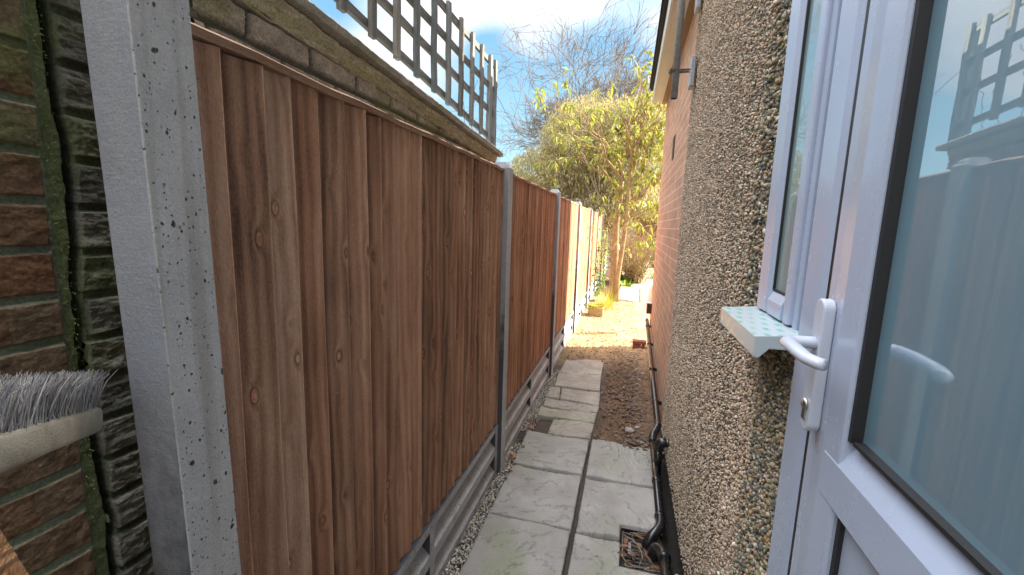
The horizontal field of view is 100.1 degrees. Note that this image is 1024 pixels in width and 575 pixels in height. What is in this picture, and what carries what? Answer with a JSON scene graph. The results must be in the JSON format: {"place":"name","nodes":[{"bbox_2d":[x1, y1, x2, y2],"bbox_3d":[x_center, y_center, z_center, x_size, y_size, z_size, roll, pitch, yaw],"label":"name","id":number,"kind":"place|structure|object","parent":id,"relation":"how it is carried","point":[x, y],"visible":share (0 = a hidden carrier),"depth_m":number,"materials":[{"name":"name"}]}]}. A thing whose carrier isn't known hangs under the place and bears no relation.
{"place":"outdoors","nodes":[
{"label":"outdoors","id":0,"kind":"place"},
{"bbox_2d":[310,0,661,181],"label":"sky","id":1,"kind":"structure","parent":0,"point":[485,18],"materials":[{"name":"blue"}]},
{"bbox_2d":[442,370,560,574],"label":"gravel","id":2,"kind":"structure","parent":0,"point":[491,499],"depth_m":2.35,"materials":[{"name":"grey gravel"}]},
{"bbox_2d":[444,296,682,574],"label":"soil","id":3,"kind":"structure","parent":0,"point":[670,542],"depth_m":3.93,"materials":[{"name":"brown soil"}]},
{"bbox_2d":[0,0,503,574],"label":"brick wall","id":4,"kind":"structure","parent":3,"relation":"on","point":[76,508],"depth_m":0.79,"materials":[{"name":"brown brick"}]},
{"bbox_2d":[333,0,497,146],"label":"trellis","id":5,"kind":"object","parent":4,"relation":"on","point":[369,24],"visible":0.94,"depth_m":2.24,"materials":[{"name":"grey wood"}]},
{"bbox_2d":[463,80,543,186],"bbox_3d":[0.086,-1.105,3.677,0.048,0.697,2.478,5,9,18],"label":"dry vine","id":6,"kind":"object","parent":5,"relation":"attached to","point":[485,124],"visible":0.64,"depth_m":2.91,"materials":[{"name":"brown plant"}]},
{"bbox_2d":[391,423,497,574],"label":"gravel board","id":7,"kind":"object","parent":3,"relation":"on","point":[435,544],"visible":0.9,"depth_m":1.97,"materials":[{"name":"concrete"}]},
{"bbox_2d":[191,22,504,574],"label":"closeboard fence","id":8,"kind":"object","parent":7,"relation":"on","point":[356,246],"visible":0.96,"depth_m":1.09,"materials":[{"name":"brown wood"}]},
{"bbox_2d":[495,162,512,473],"bbox_3d":[-0.084,0.333,2.549,0.105,2.085,0.088,4,9,15],"label":"fence post","id":9,"kind":"object","parent":3,"relation":"on","point":[505,281],"visible":0.43,"depth_m":2.48,"materials":[{"name":"concrete"}]},
{"bbox_2d":[459,513,569,574],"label":"paving slab","id":10,"kind":"structure","parent":3,"relation":"on","point":[502,545],"depth_m":1.98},
{"bbox_2d":[505,345,549,455],"bbox_3d":[0.128,0.871,3.495,0.055,0.375,1.685,4,9,15],"label":"gravel board","id":11,"kind":"object","parent":3,"relation":"on","point":[520,407],"visible":0.63,"depth_m":3.33,"materials":[{"name":"concrete"}]},
{"bbox_2d":[506,174,556,407],"bbox_3d":[0.151,-0.050,3.359,0.068,1.485,1.687,4,9,15],"label":"closeboard fence","id":12,"kind":"object","parent":11,"relation":"on","point":[532,243],"visible":0.94,"depth_m":3.17,"materials":[{"name":"brown wood"}]},
{"bbox_2d":[489,465,580,534],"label":"paving slab","id":13,"kind":"structure","parent":3,"relation":"on","point":[543,495],"depth_m":2.36,"materials":[{"name":"grey stone"}]},
{"bbox_2d":[513,430,588,479],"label":"paving slab","id":14,"kind":"structure","parent":3,"relation":"on","point":[551,453],"depth_m":2.81,"materials":[{"name":"grey stone"}]},
{"bbox_2d":[546,387,559,399],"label":"paving slab","id":15,"kind":"structure","parent":3,"relation":"on","point":[553,393],"depth_m":3.81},
{"bbox_2d":[549,189,560,376],"bbox_3d":[0.380,0.094,4.245,0.105,2.085,0.088,4,9,15],"label":"fence post","id":16,"kind":"object","parent":3,"relation":"on","point":[556,248],"visible":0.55,"depth_m":4.18,"materials":[{"name":"concrete"}]},
{"bbox_2d":[553,310,573,367],"bbox_3d":[0.606,0.625,5.242,0.055,0.375,1.790,4,9,15],"label":"gravel board","id":17,"kind":"object","parent":3,"relation":"on","point":[563,335],"visible":0.61,"depth_m":5.19,"materials":[{"name":"concrete"}]},
{"bbox_2d":[554,197,578,336],"bbox_3d":[0.629,-0.293,5.106,0.068,1.480,1.792,4,9,15],"label":"closeboard fence","id":18,"kind":"object","parent":17,"relation":"on","point":[569,210],"visible":0.83,"depth_m":5.04,"materials":[{"name":"brown wood"}]},
{"bbox_2d":[537,406,596,424],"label":"paving slab","id":19,"kind":"structure","parent":3,"relation":"on","point":[544,413],"depth_m":3.40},
{"bbox_2d":[548,419,593,441],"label":"paving slab","id":20,"kind":"structure","parent":3,"relation":"on","point":[568,429],"depth_m":3.17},
{"bbox_2d":[544,397,598,413],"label":"paving slab","id":21,"kind":"structure","parent":3,"relation":"on","point":[559,405],"depth_m":3.57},
{"bbox_2d":[555,372,600,391],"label":"paving slab","id":22,"kind":"structure","parent":3,"relation":"on","point":[584,382],"depth_m":4.11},
{"bbox_2d":[560,388,600,405],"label":"paving slab","id":23,"kind":"structure","parent":3,"relation":"on","point":[574,396],"depth_m":3.76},
{"bbox_2d":[560,359,603,375],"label":"paving slab","id":24,"kind":"structure","parent":3,"relation":"on","point":[584,366],"depth_m":4.56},
{"bbox_2d":[507,359,662,571],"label":"soil crumbs","id":25,"kind":"object","parent":3,"relation":"on","point":[603,464],"visible":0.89,"depth_m":2.85,"materials":[{"name":"soil"}]},
{"bbox_2d":[528,49,666,301],"bbox_3d":[2.065,-2.002,8.386,3.414,4.711,2.042,6,10,29],"label":"evergreen tree","id":26,"kind":"object","parent":3,"relation":"on","point":[628,146],"visible":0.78,"depth_m":8.29,"materials":[{"name":"green plant"}]},
{"bbox_2d":[587,296,609,316],"bbox_3d":[1.518,0.317,7.337,0.606,0.316,0.411,-3,10,-31],"label":"planter","id":27,"kind":"object","parent":3,"relation":"on","point":[595,309],"visible":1,"depth_m":7.21,"materials":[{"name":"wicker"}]},
{"bbox_2d":[595,272,604,297],"bbox_3d":[1.695,0.025,8.279,0.197,0.652,0.194,4,9,15],"label":"sapling","id":28,"kind":"object","parent":3,"relation":"on","point":[600,285],"visible":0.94,"depth_m":8.25,"materials":[{"name":"green plant"}]},
{"bbox_2d":[591,285,617,309],"bbox_3d":[1.729,0.152,7.866,0.539,0.505,0.651,-3,10,-27],"label":"grass tuft","id":29,"kind":"object","parent":3,"relation":"on","point":[610,301],"visible":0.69,"depth_m":7.79,"materials":[{"name":"yellow plant"}]},
{"bbox_2d":[568,533,654,574],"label":"paving slab","id":30,"kind":"structure","parent":3,"relation":"on","point":[584,561],"depth_m":1.94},
{"bbox_2d":[561,300,663,453],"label":"gravel","id":31,"kind":"structure","parent":3,"relation":"on","point":[632,378],"depth_m":3.94,"materials":[{"name":"brown gravel"}]},
{"bbox_2d":[625,427,633,431],"bbox_3d":[0.871,1.050,3.173,0.066,0.021,0.061,4,9,15],"label":"stone","id":32,"kind":"object","parent":31,"relation":"on","point":[629,429],"visible":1,"depth_m":3.16,"materials":[{"name":"grey stone"}]},
{"bbox_2d":[576,478,662,541],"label":"paving slab","id":33,"kind":"structure","parent":3,"relation":"on","point":[606,513],"depth_m":2.26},
{"bbox_2d":[586,439,652,488],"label":"paving slab","id":34,"kind":"structure","parent":3,"relation":"on","point":[621,465],"depth_m":2.70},
{"bbox_2d":[632,339,645,348],"bbox_3d":[1.591,0.713,5.367,0.165,0.105,0.110,4,9,15],"label":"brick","id":35,"kind":"object","parent":3,"relation":"on","point":[638,343],"visible":0.93,"depth_m":5.32,"materials":[{"name":"red brick"}]},
{"bbox_2d":[620,528,662,574],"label":"drain grate","id":36,"kind":"object","parent":3,"relation":"in","point":[627,531],"visible":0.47,"depth_m":2.03,"materials":[{"name":"metal"}]},
{"bbox_2d":[502,418,659,572],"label":"dead leaves","id":37,"kind":"object","parent":36,"relation":"on","point":[625,545],"visible":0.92,"depth_m":2.02,"materials":[{"name":"brown plant"}]},
{"bbox_2d":[622,532,660,571],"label":"twigs","id":38,"kind":"object","parent":36,"relation":"on","point":[636,552],"visible":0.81,"depth_m":2.00,"materials":[{"name":"brown wood"}]},
{"bbox_2d":[647,542,671,574],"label":"drain pipe","id":39,"kind":"object","parent":3,"relation":"on","point":[658,552],"visible":0.88,"depth_m":1.88,"materials":[{"name":"black plastic"}]},
{"bbox_2d":[622,256,653,300],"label":"path","id":40,"kind":"structure","parent":0,"point":[648,281],"depth_m":11.69,"materials":[{"name":"concrete"}]},
{"bbox_2d":[620,279,635,286],"bbox_3d":[2.888,-0.131,10.931,0.555,0.263,0.498,4,9,15],"label":"garden plant","id":41,"kind":"object","parent":40,"relation":"on","point":[625,284],"visible":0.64,"depth_m":10.82,"materials":[{"name":"green plant"}]},
{"bbox_2d":[619,286,637,292],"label":"paving slab","id":42,"kind":"structure","parent":40,"relation":"on","point":[628,289],"depth_m":10.25,"materials":[{"name":"white concrete"}]},
{"bbox_2d":[619,292,637,301],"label":"paving slab","id":43,"kind":"structure","parent":40,"relation":"on","point":[628,297],"depth_m":9.21,"materials":[{"name":"white concrete"}]},
{"bbox_2d":[620,273,636,282],"bbox_3d":[3.164,-0.269,11.819,0.701,0.278,0.753,-2,9,-25],"label":"garden plant","id":44,"kind":"object","parent":40,"relation":"on","point":[622,278],"visible":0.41,"depth_m":11.64,"materials":[{"name":"green plant"}]},
{"bbox_2d":[640,294,646,301],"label":"paving slab","id":45,"kind":"structure","parent":40,"relation":"on","point":[643,297],"depth_m":9.16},
{"bbox_2d":[640,288,648,293],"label":"paving slab","id":46,"kind":"structure","parent":40,"relation":"on","point":[644,290],"depth_m":10.16,"materials":[{"name":"white concrete"}]},
{"label":"ground","id":47,"kind":"structure","parent":0,"visible":0},
{"bbox_2d":[0,530,28,574],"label":"timber board","id":48,"kind":"object","parent":47,"relation":"on","point":[11,563],"visible":1,"depth_m":0.52,"materials":[{"name":"brown wood"}]},
{"bbox_2d":[0,369,117,473],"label":"broom","id":49,"kind":"object","parent":47,"relation":"on","point":[43,414],"visible":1,"depth_m":0.48,"materials":[{"name":"grey plastic"}]},
{"bbox_2d":[80,0,240,574],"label":"fence post","id":50,"kind":"object","parent":47,"relation":"on","point":[140,57],"depth_m":0.65,"materials":[{"name":"concrete"}]},
{"bbox_2d":[573,202,581,332],"bbox_3d":[0.871,-0.153,6.043,0.105,2.075,0.088,4,9,15],"label":"fence post","id":51,"kind":"object","parent":47,"relation":"on","point":[577,259],"visible":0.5,"depth_m":5.97,"materials":[{"name":"concrete"}]},
{"bbox_2d":[575,292,585,325],"bbox_3d":[1.097,0.372,7.038,0.055,0.375,1.790,4,9,15],"label":"gravel board","id":52,"kind":"object","parent":47,"relation":"on","point":[580,306],"visible":0.58,"depth_m":7.02,"materials":[{"name":"concrete"}]},
{"bbox_2d":[576,206,590,304],"bbox_3d":[1.121,-0.544,6.903,0.068,1.475,1.793,4,9,15],"label":"closeboard fence","id":53,"kind":"object","parent":52,"relation":"on","point":[583,250],"visible":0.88,"depth_m":6.92,"materials":[{"name":"brown wood"}]},
{"bbox_2d":[585,208,592,307],"bbox_3d":[1.363,-0.406,7.840,0.105,2.075,0.088,4,9,15],"label":"fence post","id":54,"kind":"object","parent":47,"relation":"on","point":[589,248],"visible":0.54,"depth_m":7.77,"materials":[{"name":"concrete"}]},
{"bbox_2d":[587,282,593,303],"bbox_3d":[1.589,0.120,8.835,0.055,0.375,1.790,4,9,15],"label":"gravel board","id":55,"kind":"object","parent":47,"relation":"on","point":[590,288],"visible":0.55,"depth_m":8.82,"materials":[{"name":"concrete"}]},
{"bbox_2d":[588,211,597,286],"bbox_3d":[1.612,-0.796,8.700,0.068,1.475,1.792,4,9,15],"label":"closeboard fence","id":56,"kind":"object","parent":55,"relation":"on","point":[593,241],"visible":0.66,"depth_m":8.80,"materials":[{"name":"brown wood"}]},
{"bbox_2d":[594,211,598,293],"bbox_3d":[1.855,-0.659,9.636,0.105,2.075,0.088,4,9,15],"label":"fence post","id":57,"kind":"object","parent":47,"relation":"on","point":[596,246],"visible":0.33,"depth_m":9.54,"materials":[{"name":"concrete"}]},
{"bbox_2d":[593,255,621,296],"bbox_3d":[3.494,-0.777,16.381,1.500,0.042,14.650,4,9,15],"label":"flower bed","id":58,"kind":"object","parent":47,"relation":"on","point":[608,276],"visible":0.07,"depth_m":12.20,"materials":[{"name":"soil"}]},
{"bbox_2d":[451,0,665,206],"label":"bare tree","id":59,"kind":"object","parent":58,"relation":"on","point":[535,121],"visible":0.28,"depth_m":13.98,"materials":[{"name":"plant"}]},
{"bbox_2d":[496,90,666,234],"bbox_3d":[1.373,-2.875,12.699,6.358,5.283,6.260,8,10,36],"label":"climber clad tree","id":60,"kind":"object","parent":58,"relation":"on","point":[574,187],"visible":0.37,"depth_m":11.65,"materials":[{"name":"green plant"}]},
{"bbox_2d":[591,225,609,302],"bbox_3d":[2.034,-0.633,9.719,0.352,1.535,3.285,4,9,15],"label":"ivy","id":61,"kind":"object","parent":58,"relation":"on","point":[603,257],"visible":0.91,"depth_m":9.27,"materials":[{"name":"green plant"}]},
{"bbox_2d":[599,214,603,280],"bbox_3d":[2.346,-0.912,11.433,0.105,2.075,0.088,4,9,15],"label":"fence post","id":62,"kind":"object","parent":58,"relation":"on","point":[602,241],"visible":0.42,"depth_m":11.33,"materials":[{"name":"concrete"}]},
{"bbox_3d":[2.081,-0.133,10.632,0.055,0.375,1.790,4,9,15],"label":"gravel board","id":63,"kind":"object","parent":58,"relation":"on","visible":0},
{"bbox_2d":[596,215,602,274],"bbox_3d":[2.104,-1.049,10.497,0.068,1.474,1.792,4,9,15],"label":"closeboard fence","id":64,"kind":"object","parent":63,"relation":"on","point":[600,231],"visible":0.37,"depth_m":10.76,"materials":[{"name":"brown wood"}]},
{"bbox_2d":[569,188,658,251],"bbox_3d":[5.644,-4.734,29.178,11.000,4.100,7.000,4,9,15],"label":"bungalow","id":65,"kind":"object","parent":47,"relation":"on","point":[631,219],"depth_m":25.87,"materials":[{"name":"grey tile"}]},
{"bbox_2d":[609,217,635,254],"bbox_3d":[6.906,-2.721,23.474,11.354,2.401,2.624,4,9,15],"label":"hedge","id":66,"kind":"object","parent":47,"relation":"on","point":[632,225],"depth_m":23.35,"materials":[{"name":"green plant"}]},
{"bbox_2d":[601,217,656,283],"bbox_3d":[3.270,-0.948,11.660,2.387,1.947,2.804,2,8,0],"label":"twiggy shrub","id":67,"kind":"object","parent":47,"relation":"on","point":[637,269],"visible":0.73,"depth_m":11.49,"materials":[{"name":"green plant"}]},
{"bbox_2d":[619,57,665,164],"bbox_3d":[6.883,-5.432,15.626,8.791,9.768,8.238,-3,10,-28],"label":"bare tree","id":68,"kind":"object","parent":47,"relation":"on","point":[643,92],"depth_m":15.13,"materials":[{"name":"brown plant"}]},
{"bbox_2d":[634,215,657,256],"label":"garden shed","id":69,"kind":"structure","parent":47,"relation":"on","point":[647,228],"depth_m":19.29,"materials":[{"name":"brown wood"}]},
{"bbox_2d":[649,0,1023,574],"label":"house","id":70,"kind":"structure","parent":47,"relation":"on","point":[836,323],"depth_m":0.62,"materials":[{"name":"stone"}]},
{"bbox_2d":[645,282,652,308],"bbox_3d":[1.967,0.174,5.803,0.138,0.464,0.805,2,8,3],"label":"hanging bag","id":71,"kind":"object","parent":70,"relation":"hanging from","point":[649,296],"visible":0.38,"depth_m":6.08,"materials":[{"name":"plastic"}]},
{"bbox_2d":[646,302,651,313],"bbox_3d":[1.684,0.249,5.276,0.061,0.134,0.112,4,9,15],"label":"wall box","id":72,"kind":"object","parent":70,"relation":"attached to","point":[648,307],"visible":0.98,"depth_m":5.23,"materials":[{"name":"brown plastic"}]},
{"bbox_2d":[642,318,664,549],"bbox_3d":[1.195,0.839,3.662,0.131,0.458,3.505,4,9,17],"label":"waste pipe","id":73,"kind":"object","parent":70,"relation":"attached to","point":[654,533],"visible":0.93,"depth_m":2.57,"materials":[{"name":"black plastic"}]},
{"bbox_2d":[653,437,669,475],"bbox_3d":[0.909,1.028,2.600,0.101,0.230,0.087,4,9,15],"label":"branch pipe","id":74,"kind":"object","parent":70,"relation":"attached to","point":[661,444],"visible":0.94,"depth_m":2.59,"materials":[{"name":"black plastic"}]},
{"bbox_2d":[669,0,700,99],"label":"mast pole","id":75,"kind":"object","parent":70,"relation":"attached to","point":[676,70],"visible":1,"depth_m":2.51,"materials":[{"name":"metal"}]},
{"bbox_2d":[720,0,833,357],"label":"window","id":76,"kind":"structure","parent":70,"relation":"in","point":[760,328],"depth_m":0.88,"materials":[{"name":"white plastic"}]},
{"bbox_2d":[780,0,1023,574],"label":"door","id":77,"kind":"structure","parent":70,"relation":"in","point":[912,402],"depth_m":0.47,"materials":[{"name":"white plastic"}]}
]}

